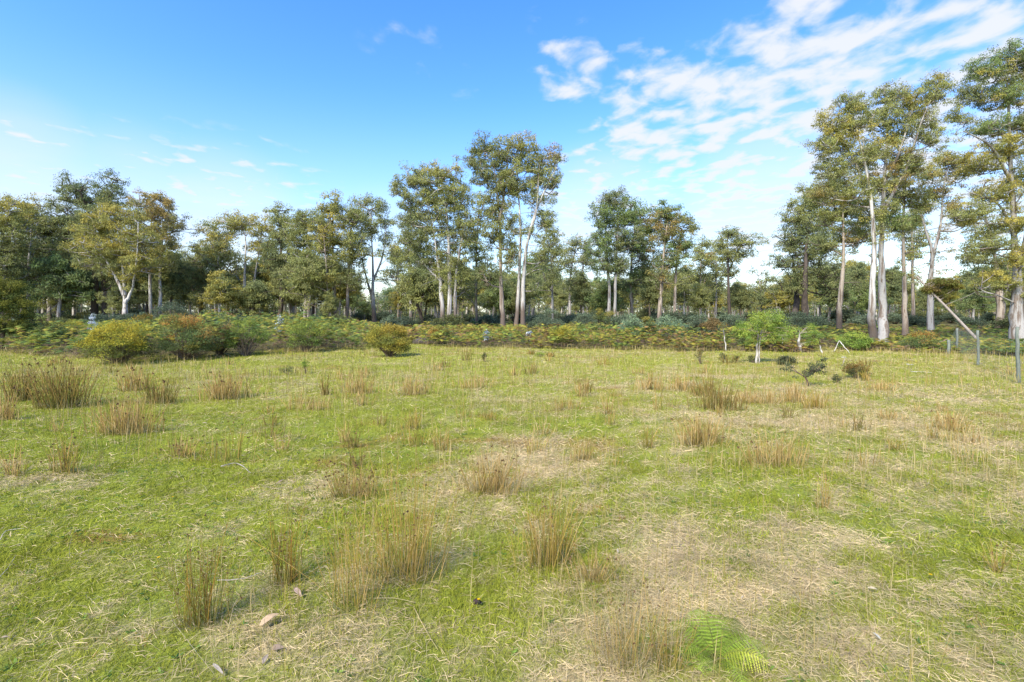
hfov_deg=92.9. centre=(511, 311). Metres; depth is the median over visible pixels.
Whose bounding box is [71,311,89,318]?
undergrowth bush
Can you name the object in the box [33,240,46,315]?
gum tree
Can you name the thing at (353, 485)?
rush tussock
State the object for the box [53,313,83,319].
undergrowth bush
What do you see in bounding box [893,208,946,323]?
gum tree
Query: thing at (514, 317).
undergrowth bush
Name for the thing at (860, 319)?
undergrowth bush
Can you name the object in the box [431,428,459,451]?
rush tussock
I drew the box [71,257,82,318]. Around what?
gum tree
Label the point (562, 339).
mixed bush
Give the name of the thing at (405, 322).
undergrowth bush
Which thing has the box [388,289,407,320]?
gum tree
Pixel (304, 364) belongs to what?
seedling
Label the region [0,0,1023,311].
sky
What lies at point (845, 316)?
undergrowth bush
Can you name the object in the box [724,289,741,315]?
gum tree
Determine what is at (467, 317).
undergrowth bush
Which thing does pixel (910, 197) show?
gum tree
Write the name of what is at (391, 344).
rounded bush
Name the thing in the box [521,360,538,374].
rush tussock
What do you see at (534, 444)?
rush tussock
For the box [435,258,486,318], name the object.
gum tree
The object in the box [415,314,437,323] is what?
undergrowth bush
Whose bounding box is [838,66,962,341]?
gum tree
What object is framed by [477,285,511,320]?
gum tree
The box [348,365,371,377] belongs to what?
rush tussock
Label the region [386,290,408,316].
gum tree
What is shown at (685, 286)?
gum tree
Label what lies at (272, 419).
rush tussock
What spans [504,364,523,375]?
rush tussock
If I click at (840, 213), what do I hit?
gum tree
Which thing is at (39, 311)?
gum tree
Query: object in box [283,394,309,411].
rush tussock
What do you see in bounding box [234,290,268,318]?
gum tree
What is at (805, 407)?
rush tussock
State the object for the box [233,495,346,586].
rush tussock
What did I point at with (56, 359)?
rush tussock
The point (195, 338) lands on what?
rusty bush
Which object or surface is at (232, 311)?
gum tree
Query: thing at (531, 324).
wattle bush
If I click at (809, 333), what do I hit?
young tree
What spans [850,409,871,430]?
rush tussock
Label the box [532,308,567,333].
wattle bush
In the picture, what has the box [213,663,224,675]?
bark strip
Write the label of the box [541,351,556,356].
rush tussock
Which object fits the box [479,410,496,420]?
rush tussock
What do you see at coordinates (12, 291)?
wattle tree
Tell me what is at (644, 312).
undergrowth bush
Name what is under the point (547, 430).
rush tussock
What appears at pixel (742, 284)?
gum tree
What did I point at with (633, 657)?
rush tussock
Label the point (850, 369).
shrub
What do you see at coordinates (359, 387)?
rush tussock
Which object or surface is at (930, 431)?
rush tussock
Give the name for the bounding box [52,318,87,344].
mixed bush
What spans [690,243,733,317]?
gum tree
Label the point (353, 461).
rush tussock
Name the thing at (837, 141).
gum tree
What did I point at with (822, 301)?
gum tree
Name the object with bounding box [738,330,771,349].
mixed bush
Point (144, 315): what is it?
bush
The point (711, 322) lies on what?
wattle bush
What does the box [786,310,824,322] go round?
undergrowth bush
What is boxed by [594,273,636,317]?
gum tree
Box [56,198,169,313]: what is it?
gum tree
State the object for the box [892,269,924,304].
gum tree
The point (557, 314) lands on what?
undergrowth bush
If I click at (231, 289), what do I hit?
gum tree
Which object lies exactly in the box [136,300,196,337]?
wattle bush
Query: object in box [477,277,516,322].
gum tree
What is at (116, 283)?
gum tree
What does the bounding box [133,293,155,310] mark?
gum tree
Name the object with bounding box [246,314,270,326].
undergrowth bush
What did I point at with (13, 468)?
rush tussock
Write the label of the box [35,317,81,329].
undergrowth bush
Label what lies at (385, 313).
undergrowth bush
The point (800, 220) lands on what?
gum tree
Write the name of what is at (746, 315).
undergrowth bush
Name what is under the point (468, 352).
rush tussock
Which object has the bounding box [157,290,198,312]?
gum tree
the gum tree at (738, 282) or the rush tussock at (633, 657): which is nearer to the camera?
the rush tussock at (633, 657)
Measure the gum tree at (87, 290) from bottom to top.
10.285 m
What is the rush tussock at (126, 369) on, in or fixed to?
on the ground at (526, 612)
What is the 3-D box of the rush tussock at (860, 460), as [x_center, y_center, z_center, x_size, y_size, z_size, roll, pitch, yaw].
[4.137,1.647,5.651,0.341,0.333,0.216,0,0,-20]
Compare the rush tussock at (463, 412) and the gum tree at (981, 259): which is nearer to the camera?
the rush tussock at (463, 412)
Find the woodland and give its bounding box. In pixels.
[16,284,1006,318]
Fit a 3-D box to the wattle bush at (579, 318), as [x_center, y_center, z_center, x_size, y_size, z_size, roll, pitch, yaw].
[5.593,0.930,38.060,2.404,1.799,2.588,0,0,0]
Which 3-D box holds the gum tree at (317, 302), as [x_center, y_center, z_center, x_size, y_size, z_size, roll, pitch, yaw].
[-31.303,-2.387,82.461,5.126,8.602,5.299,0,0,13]
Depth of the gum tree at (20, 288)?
76.04 m
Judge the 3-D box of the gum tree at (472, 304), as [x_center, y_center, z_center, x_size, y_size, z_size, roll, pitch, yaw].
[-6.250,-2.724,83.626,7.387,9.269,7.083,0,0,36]
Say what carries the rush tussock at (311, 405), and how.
on the ground at (526, 612)
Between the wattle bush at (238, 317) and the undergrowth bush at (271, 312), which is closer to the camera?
the wattle bush at (238, 317)
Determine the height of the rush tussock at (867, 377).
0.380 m
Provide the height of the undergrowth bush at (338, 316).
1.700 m
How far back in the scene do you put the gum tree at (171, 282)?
68.10 m
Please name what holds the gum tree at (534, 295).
on the ground at (526, 612)
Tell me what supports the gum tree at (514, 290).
on the ground at (526, 612)
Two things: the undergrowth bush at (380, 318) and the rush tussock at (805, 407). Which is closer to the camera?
the rush tussock at (805, 407)
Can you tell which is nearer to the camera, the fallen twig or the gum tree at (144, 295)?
the fallen twig
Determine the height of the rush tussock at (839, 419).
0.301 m
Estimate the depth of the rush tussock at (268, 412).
8.52 m
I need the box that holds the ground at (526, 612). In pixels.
[0,312,1023,681]
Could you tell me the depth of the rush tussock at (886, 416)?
8.26 m
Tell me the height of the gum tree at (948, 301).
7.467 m
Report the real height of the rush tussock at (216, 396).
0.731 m
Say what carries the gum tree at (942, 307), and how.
on the ground at (526, 612)
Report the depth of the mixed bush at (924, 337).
22.68 m
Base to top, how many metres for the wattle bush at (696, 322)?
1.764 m
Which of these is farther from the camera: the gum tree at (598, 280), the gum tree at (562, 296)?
the gum tree at (598, 280)
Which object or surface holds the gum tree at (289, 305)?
on the ground at (526, 612)
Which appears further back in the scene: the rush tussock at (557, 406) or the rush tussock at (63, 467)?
the rush tussock at (557, 406)
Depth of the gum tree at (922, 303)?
63.09 m
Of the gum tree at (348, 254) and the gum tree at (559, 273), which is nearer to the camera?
the gum tree at (348, 254)
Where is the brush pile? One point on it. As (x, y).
(420, 341)
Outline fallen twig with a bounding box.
[171,619,214,674]
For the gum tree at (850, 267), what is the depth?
110.01 m
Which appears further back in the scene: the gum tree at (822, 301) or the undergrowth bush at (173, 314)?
the gum tree at (822, 301)
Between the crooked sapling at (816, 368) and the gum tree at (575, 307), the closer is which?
the crooked sapling at (816, 368)
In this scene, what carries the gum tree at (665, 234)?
on the ground at (526, 612)
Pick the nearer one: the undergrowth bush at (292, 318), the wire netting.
the wire netting
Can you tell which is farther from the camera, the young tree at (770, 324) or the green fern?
the young tree at (770, 324)
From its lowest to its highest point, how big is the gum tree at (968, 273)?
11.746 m
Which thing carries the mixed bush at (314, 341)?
on the ground at (526, 612)
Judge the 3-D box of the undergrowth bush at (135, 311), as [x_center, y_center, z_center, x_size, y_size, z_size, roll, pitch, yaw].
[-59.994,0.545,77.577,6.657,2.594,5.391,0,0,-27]
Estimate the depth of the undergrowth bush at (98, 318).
45.92 m
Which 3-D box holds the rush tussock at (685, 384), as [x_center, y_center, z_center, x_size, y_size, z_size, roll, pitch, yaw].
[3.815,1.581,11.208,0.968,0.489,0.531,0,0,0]
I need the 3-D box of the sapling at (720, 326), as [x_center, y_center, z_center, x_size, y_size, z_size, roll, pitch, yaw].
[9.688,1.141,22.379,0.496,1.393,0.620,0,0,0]
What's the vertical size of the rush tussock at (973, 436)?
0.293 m
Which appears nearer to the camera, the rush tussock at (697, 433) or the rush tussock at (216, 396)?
the rush tussock at (697, 433)
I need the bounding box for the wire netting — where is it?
[950,328,1023,381]
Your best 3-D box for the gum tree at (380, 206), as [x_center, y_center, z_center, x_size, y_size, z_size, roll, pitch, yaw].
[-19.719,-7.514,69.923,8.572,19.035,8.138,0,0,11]
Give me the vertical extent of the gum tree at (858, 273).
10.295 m
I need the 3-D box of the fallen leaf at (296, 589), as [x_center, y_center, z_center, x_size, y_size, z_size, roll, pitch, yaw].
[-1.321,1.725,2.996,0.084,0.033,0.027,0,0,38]
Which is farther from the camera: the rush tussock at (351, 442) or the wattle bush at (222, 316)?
the wattle bush at (222, 316)
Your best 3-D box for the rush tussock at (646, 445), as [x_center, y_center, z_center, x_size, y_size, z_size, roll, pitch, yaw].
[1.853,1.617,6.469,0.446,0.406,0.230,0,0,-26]
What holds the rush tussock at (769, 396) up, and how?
on the ground at (526, 612)
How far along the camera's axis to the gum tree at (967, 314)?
77.68 m
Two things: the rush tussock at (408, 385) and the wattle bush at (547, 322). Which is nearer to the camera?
the rush tussock at (408, 385)
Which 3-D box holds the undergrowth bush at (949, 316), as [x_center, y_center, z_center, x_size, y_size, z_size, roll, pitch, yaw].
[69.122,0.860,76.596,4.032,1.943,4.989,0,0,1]
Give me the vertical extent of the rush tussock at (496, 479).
0.578 m
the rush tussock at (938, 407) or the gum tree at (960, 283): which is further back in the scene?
the gum tree at (960, 283)
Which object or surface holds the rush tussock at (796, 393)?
on the ground at (526, 612)
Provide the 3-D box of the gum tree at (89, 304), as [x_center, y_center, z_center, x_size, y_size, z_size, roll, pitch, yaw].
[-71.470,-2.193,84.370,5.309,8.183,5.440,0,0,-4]
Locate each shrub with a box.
[776,355,797,365]
[840,360,872,378]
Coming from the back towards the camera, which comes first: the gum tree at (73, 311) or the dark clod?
the gum tree at (73, 311)
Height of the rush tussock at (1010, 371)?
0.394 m
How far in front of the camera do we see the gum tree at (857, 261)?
84.38 m
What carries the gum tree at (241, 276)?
on the ground at (526, 612)
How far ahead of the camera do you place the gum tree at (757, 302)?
108.84 m
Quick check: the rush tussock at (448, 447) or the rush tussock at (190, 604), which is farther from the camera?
the rush tussock at (448, 447)
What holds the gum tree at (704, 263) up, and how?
on the ground at (526, 612)
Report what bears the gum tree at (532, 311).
on the ground at (526, 612)
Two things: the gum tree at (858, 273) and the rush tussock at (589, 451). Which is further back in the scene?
the gum tree at (858, 273)
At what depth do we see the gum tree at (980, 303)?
65.03 m
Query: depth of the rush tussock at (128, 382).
11.14 m
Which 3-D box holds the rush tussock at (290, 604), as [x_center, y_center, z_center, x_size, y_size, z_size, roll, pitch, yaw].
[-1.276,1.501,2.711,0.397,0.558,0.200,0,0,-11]
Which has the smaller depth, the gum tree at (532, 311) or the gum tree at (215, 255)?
the gum tree at (215, 255)
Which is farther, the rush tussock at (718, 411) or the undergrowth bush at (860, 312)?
the undergrowth bush at (860, 312)
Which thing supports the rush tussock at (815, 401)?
on the ground at (526, 612)
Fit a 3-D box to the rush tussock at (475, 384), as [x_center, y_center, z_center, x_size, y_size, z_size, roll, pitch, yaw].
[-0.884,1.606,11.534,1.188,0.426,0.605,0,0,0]
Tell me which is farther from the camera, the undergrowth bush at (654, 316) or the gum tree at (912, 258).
the undergrowth bush at (654, 316)
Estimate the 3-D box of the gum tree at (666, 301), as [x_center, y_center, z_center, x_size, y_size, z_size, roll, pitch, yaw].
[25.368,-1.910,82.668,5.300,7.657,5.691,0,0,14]
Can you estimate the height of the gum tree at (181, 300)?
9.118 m
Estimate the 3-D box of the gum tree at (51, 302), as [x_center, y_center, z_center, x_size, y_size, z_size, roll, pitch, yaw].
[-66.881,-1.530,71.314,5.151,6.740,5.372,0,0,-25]
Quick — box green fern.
[669,609,767,681]
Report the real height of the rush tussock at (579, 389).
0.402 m
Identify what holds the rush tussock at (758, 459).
on the ground at (526, 612)
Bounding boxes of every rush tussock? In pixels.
[0,363,50,402]
[0,386,31,420]
[0,444,29,476]
[6,347,135,410]
[33,425,97,475]
[46,354,71,363]
[49,413,65,431]
[59,392,177,439]
[96,372,189,405]
[107,365,159,391]
[119,364,136,371]
[141,508,257,631]
[151,433,204,457]
[182,369,269,400]
[190,419,260,463]
[212,431,487,607]
[216,451,429,620]
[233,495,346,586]
[243,536,315,632]
[252,415,287,437]
[258,397,279,414]
[258,413,278,425]
[265,431,293,451]
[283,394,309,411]
[287,394,332,411]
[291,388,319,403]
[313,450,414,502]
[318,373,334,394]
[331,367,353,378]
[336,384,354,398]
[336,420,355,442]
[336,426,364,447]
[338,372,393,394]
[344,382,376,404]
[344,438,373,468]
[348,361,378,373]
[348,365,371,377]
[373,408,388,424]
[393,370,438,395]
[397,407,422,430]
[400,425,433,446]
[424,360,445,370]
[429,423,450,450]
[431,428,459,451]
[436,438,600,498]
[450,374,499,389]
[456,401,478,418]
[462,348,474,360]
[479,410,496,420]
[489,468,621,578]
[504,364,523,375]
[517,433,550,453]
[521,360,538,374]
[533,418,556,435]
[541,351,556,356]
[543,400,561,410]
[555,394,585,409]
[557,560,695,680]
[561,538,623,590]
[568,379,588,396]
[569,437,592,463]
[574,380,596,392]
[577,444,598,458]
[592,451,624,465]
[593,355,612,364]
[595,392,614,414]
[601,408,617,425]
[628,369,675,390]
[632,364,645,373]
[635,410,739,448]
[636,558,725,676]
[638,420,668,447]
[651,389,667,409]
[658,370,700,391]
[659,397,679,407]
[682,372,718,396]
[682,378,747,410]
[692,362,709,372]
[706,423,849,473]
[714,351,744,362]
[714,404,726,415]
[725,388,768,403]
[729,398,752,410]
[753,386,789,403]
[774,400,802,417]
[775,379,808,402]
[798,389,838,408]
[799,391,815,408]
[812,470,835,508]
[827,411,848,426]
[849,443,880,466]
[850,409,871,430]
[855,378,907,391]
[856,370,871,380]
[857,357,872,366]
[872,409,908,422]
[881,435,925,451]
[908,399,929,412]
[920,420,937,437]
[923,406,981,434]
[926,425,966,440]
[935,399,953,411]
[949,422,993,443]
[952,440,988,461]
[981,538,1018,573]
[1001,362,1022,375]
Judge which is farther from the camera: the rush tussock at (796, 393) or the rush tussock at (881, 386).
the rush tussock at (881, 386)
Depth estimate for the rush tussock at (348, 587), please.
2.90 m
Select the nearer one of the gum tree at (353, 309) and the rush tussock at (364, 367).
the rush tussock at (364, 367)
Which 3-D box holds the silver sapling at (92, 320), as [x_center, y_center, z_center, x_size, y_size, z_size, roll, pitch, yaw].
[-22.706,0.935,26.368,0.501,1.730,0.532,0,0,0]
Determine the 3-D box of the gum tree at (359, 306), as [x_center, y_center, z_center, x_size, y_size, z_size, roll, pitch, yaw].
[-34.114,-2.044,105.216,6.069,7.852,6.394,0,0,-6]
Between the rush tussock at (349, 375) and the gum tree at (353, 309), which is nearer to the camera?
the rush tussock at (349, 375)
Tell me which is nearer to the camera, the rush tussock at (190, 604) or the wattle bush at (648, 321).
the rush tussock at (190, 604)
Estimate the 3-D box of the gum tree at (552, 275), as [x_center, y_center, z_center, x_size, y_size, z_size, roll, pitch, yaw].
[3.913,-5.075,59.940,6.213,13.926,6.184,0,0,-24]
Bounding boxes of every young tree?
[731,308,796,362]
[775,332,792,350]
[796,323,823,352]
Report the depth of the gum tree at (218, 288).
62.10 m
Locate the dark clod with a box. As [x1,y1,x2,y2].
[473,598,481,605]
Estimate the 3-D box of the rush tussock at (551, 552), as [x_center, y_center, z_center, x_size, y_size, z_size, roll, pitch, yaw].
[0.296,1.454,3.427,0.818,0.647,0.576,0,0,-31]
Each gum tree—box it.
[0,195,45,288]
[1,191,67,322]
[8,257,33,302]
[21,251,99,319]
[23,225,89,320]
[31,290,77,317]
[32,252,85,315]
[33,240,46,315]
[37,299,46,312]
[41,167,142,317]
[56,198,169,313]
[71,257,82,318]
[79,263,116,314]
[84,285,109,311]
[94,284,133,315]
[106,269,179,313]
[107,259,129,312]
[120,285,140,311]
[125,186,204,314]
[127,251,202,313]
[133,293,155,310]
[148,298,166,313]
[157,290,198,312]
[162,290,196,308]
[176,230,247,311]
[185,279,209,314]
[188,297,210,313]
[188,302,208,314]
[189,270,242,314]
[193,208,282,315]
[201,269,249,315]
[221,270,242,314]
[227,267,250,314]
[231,279,280,315]
[234,256,285,311]
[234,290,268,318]
[243,252,341,315]
[258,200,302,317]
[263,265,293,315]
[271,207,334,316]
[277,249,344,316]
[284,291,311,314]
[305,188,376,317]
[312,293,341,314]
[315,290,324,306]
[316,262,365,316]
[336,285,365,313]
[338,285,362,317]
[341,291,368,316]
[342,192,403,322]
[356,300,371,320]
[374,239,420,319]
[379,286,396,312]
[383,207,434,319]
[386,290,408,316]
[387,158,486,320]
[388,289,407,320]
[393,265,452,323]
[407,262,453,317]
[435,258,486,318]
[436,283,461,315]
[450,192,498,324]
[451,129,537,328]
[463,276,483,315]
[473,272,513,316]
[477,275,498,313]
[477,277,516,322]
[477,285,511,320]
[487,268,512,277]
[496,129,568,328]
[504,270,530,319]
[504,273,544,311]
[505,294,533,323]
[515,252,563,315]
[521,216,567,323]
[521,269,547,315]
[535,268,568,310]
[537,282,563,310]
[542,284,565,311]
[553,289,573,313]
[555,233,610,315]
[561,270,598,314]
[562,184,646,317]
[571,302,579,313]
[577,285,595,312]
[584,279,629,316]
[591,276,605,294]
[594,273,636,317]
[618,200,669,315]
[624,297,635,315]
[627,271,671,316]
[634,293,657,308]
[643,199,716,317]
[645,281,672,313]
[656,302,683,312]
[664,271,697,316]
[669,264,714,311]
[677,281,715,318]
[682,233,726,312]
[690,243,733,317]
[702,272,722,318]
[705,293,726,318]
[710,224,769,314]
[722,280,742,313]
[722,282,759,316]
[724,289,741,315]
[726,282,759,317]
[746,266,781,313]
[749,285,769,311]
[760,180,854,316]
[762,284,792,313]
[771,275,816,315]
[776,278,820,318]
[798,87,896,346]
[798,167,870,333]
[808,279,854,319]
[812,263,823,317]
[814,267,861,317]
[832,260,877,313]
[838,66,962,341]
[841,258,877,309]
[845,262,877,313]
[847,280,893,313]
[848,261,878,312]
[867,264,921,317]
[878,154,942,339]
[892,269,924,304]
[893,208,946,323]
[894,288,919,307]
[899,294,917,312]
[905,147,982,329]
[908,283,949,312]
[939,37,1023,341]
[939,280,967,321]
[939,290,964,312]
[947,271,969,316]
[950,284,996,320]
[952,217,1023,327]
[953,265,991,315]
[953,292,985,317]
[986,289,1010,318]
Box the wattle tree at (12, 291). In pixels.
[0,275,43,348]
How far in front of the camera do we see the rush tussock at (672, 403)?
9.07 m
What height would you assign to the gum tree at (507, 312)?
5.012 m
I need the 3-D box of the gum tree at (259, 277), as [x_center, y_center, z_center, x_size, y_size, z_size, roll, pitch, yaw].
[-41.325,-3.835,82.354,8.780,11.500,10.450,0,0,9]
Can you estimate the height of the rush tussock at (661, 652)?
0.479 m
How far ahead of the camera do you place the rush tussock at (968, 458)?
5.99 m
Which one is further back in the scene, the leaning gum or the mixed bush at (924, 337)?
the leaning gum
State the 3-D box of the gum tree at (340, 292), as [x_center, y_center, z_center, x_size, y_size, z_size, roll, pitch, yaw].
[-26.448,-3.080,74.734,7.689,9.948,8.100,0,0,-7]
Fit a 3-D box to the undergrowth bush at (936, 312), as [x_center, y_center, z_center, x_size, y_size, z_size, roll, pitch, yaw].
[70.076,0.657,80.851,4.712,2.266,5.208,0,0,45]
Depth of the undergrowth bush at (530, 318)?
53.43 m
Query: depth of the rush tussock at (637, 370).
14.04 m
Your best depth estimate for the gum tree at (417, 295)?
60.59 m
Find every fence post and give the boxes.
[947,340,949,352]
[976,330,979,364]
[1015,327,1020,382]
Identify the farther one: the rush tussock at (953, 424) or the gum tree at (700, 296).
the gum tree at (700, 296)
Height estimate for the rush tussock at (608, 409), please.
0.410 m
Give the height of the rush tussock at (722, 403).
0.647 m
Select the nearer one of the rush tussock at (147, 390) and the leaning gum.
the rush tussock at (147, 390)
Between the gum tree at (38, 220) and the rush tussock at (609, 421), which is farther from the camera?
the gum tree at (38, 220)
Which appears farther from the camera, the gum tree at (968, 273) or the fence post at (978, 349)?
the gum tree at (968, 273)
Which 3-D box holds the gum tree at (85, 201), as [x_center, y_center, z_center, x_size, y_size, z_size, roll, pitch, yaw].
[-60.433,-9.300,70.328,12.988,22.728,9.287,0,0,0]
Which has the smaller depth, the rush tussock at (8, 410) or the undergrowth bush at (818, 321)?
the rush tussock at (8, 410)
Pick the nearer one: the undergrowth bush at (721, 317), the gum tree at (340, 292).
the undergrowth bush at (721, 317)
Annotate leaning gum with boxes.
[915,276,974,338]
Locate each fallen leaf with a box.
[260,613,278,625]
[262,654,268,663]
[271,644,284,649]
[294,587,301,596]
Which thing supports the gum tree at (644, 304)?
on the ground at (526, 612)
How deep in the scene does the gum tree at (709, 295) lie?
90.72 m
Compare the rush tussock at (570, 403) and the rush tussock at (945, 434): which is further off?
the rush tussock at (570, 403)
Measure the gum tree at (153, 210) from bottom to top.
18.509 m
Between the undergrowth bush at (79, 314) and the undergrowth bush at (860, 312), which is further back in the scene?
the undergrowth bush at (860, 312)
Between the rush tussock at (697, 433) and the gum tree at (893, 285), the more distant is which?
the gum tree at (893, 285)
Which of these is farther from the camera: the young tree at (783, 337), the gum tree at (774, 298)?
the gum tree at (774, 298)
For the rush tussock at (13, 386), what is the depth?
9.85 m
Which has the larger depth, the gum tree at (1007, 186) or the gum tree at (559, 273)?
the gum tree at (559, 273)
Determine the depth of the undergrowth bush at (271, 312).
75.92 m
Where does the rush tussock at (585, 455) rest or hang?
on the ground at (526, 612)
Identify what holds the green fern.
on the ground at (526, 612)
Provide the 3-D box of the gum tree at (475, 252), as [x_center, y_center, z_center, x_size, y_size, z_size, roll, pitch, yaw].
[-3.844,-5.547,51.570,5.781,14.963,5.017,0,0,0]
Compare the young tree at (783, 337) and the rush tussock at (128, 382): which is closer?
the rush tussock at (128, 382)
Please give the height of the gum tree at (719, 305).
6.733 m
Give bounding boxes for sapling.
[87,314,97,329]
[274,314,283,344]
[482,329,489,345]
[717,322,726,350]
[779,356,827,385]
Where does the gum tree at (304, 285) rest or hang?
on the ground at (526, 612)
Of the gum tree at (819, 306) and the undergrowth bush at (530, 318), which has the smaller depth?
the undergrowth bush at (530, 318)
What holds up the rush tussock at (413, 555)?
on the ground at (526, 612)
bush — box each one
[6,316,65,346]
[33,312,61,320]
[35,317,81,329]
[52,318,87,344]
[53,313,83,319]
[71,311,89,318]
[73,317,159,363]
[80,313,118,326]
[115,308,155,319]
[115,312,138,327]
[131,311,156,342]
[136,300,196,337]
[148,312,225,359]
[161,311,194,320]
[192,311,232,334]
[203,321,238,355]
[222,316,272,355]
[227,315,256,329]
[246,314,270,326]
[255,310,277,319]
[267,314,306,330]
[285,319,326,351]
[325,314,356,327]
[348,311,371,320]
[363,322,414,356]
[368,312,385,321]
[376,311,395,321]
[379,314,402,331]
[393,315,417,326]
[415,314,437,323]
[427,325,454,343]
[431,313,472,330]
[463,314,478,321]
[468,313,499,325]
[485,313,507,321]
[508,313,528,322]
[525,313,545,323]
[526,321,536,336]
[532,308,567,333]
[535,311,564,321]
[547,324,577,346]
[560,313,590,325]
[570,313,597,332]
[587,311,617,320]
[592,308,615,329]
[601,313,644,328]
[616,313,645,340]
[634,308,656,320]
[637,316,658,340]
[647,311,665,321]
[651,314,687,340]
[662,310,700,323]
[685,313,707,337]
[696,318,726,339]
[702,312,753,325]
[723,315,745,332]
[736,312,755,320]
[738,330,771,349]
[766,313,791,322]
[782,316,811,334]
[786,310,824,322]
[804,315,843,331]
[823,308,859,322]
[835,330,873,349]
[842,309,877,316]
[845,314,877,326]
[887,312,901,323]
[889,308,924,318]
[896,330,944,350]
[899,314,943,327]
[916,310,949,320]
[934,312,963,322]
[955,316,993,326]
[978,312,995,323]
[984,312,1008,328]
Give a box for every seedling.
[279,364,297,373]
[300,358,308,373]
[591,332,598,348]
[693,348,704,362]
[747,354,758,362]
[831,373,842,381]
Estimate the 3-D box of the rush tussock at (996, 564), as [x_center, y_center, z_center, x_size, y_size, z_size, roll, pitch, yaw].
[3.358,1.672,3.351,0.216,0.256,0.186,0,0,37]
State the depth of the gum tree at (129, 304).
80.52 m
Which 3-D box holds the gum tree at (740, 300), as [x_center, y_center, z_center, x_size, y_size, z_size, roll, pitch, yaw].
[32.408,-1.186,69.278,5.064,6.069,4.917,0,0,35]
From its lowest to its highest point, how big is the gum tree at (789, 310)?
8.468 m
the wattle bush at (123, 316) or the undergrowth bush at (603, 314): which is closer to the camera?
the wattle bush at (123, 316)
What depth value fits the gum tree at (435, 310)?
79.62 m
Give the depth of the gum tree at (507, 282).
78.86 m
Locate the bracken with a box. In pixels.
[0,307,1023,359]
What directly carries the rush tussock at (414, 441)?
on the ground at (526, 612)
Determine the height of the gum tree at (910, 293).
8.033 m
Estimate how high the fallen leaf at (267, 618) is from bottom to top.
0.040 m
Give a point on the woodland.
(723, 309)
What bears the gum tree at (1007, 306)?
on the ground at (526, 612)
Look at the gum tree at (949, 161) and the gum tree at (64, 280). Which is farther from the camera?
the gum tree at (64, 280)
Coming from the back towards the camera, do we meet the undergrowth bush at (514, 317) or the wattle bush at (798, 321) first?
the undergrowth bush at (514, 317)
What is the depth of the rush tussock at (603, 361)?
16.66 m
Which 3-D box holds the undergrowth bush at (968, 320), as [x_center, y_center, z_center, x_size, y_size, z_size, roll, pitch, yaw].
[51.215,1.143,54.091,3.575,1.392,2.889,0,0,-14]
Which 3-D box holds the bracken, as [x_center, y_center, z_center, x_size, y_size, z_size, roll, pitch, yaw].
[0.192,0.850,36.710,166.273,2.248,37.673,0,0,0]
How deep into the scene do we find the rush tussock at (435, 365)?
14.76 m
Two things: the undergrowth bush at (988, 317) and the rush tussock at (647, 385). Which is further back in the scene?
the undergrowth bush at (988, 317)
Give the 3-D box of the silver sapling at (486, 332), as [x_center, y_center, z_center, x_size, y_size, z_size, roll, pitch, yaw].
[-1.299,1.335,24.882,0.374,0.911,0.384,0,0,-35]
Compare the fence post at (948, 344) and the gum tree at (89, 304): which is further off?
the gum tree at (89, 304)
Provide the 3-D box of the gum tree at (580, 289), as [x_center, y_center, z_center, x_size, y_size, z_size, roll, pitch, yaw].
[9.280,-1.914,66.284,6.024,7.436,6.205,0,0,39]
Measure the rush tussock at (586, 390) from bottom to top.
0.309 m
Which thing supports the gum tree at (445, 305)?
on the ground at (526, 612)
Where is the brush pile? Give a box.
[412,338,433,343]
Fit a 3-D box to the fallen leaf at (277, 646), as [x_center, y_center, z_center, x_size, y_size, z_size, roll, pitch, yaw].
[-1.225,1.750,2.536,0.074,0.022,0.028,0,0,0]
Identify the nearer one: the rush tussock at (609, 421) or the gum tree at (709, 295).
the rush tussock at (609, 421)
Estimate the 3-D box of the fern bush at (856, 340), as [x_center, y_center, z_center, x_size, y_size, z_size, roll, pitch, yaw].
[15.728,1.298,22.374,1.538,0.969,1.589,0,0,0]
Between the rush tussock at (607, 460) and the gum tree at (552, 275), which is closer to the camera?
the rush tussock at (607, 460)
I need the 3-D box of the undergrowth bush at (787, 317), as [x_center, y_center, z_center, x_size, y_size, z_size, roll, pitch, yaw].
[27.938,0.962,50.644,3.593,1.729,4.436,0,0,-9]
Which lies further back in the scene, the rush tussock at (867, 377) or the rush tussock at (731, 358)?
the rush tussock at (731, 358)
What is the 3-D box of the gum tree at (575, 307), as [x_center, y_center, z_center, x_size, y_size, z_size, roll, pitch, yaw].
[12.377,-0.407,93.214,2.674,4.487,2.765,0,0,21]
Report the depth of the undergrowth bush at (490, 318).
53.25 m
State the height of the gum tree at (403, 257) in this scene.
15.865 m
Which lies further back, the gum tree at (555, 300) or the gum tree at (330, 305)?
the gum tree at (555, 300)
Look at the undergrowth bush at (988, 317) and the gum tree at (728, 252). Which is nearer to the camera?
the gum tree at (728, 252)
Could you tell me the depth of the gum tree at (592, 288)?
85.92 m
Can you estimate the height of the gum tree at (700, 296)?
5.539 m
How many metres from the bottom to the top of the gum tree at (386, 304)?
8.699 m
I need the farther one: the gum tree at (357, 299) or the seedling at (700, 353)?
the gum tree at (357, 299)
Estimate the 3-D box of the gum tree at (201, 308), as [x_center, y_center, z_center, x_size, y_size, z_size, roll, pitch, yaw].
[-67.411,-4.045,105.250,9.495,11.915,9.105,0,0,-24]
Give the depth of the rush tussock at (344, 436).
6.84 m
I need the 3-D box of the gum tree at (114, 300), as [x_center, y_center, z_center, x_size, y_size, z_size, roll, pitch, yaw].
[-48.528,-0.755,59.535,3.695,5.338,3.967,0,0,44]

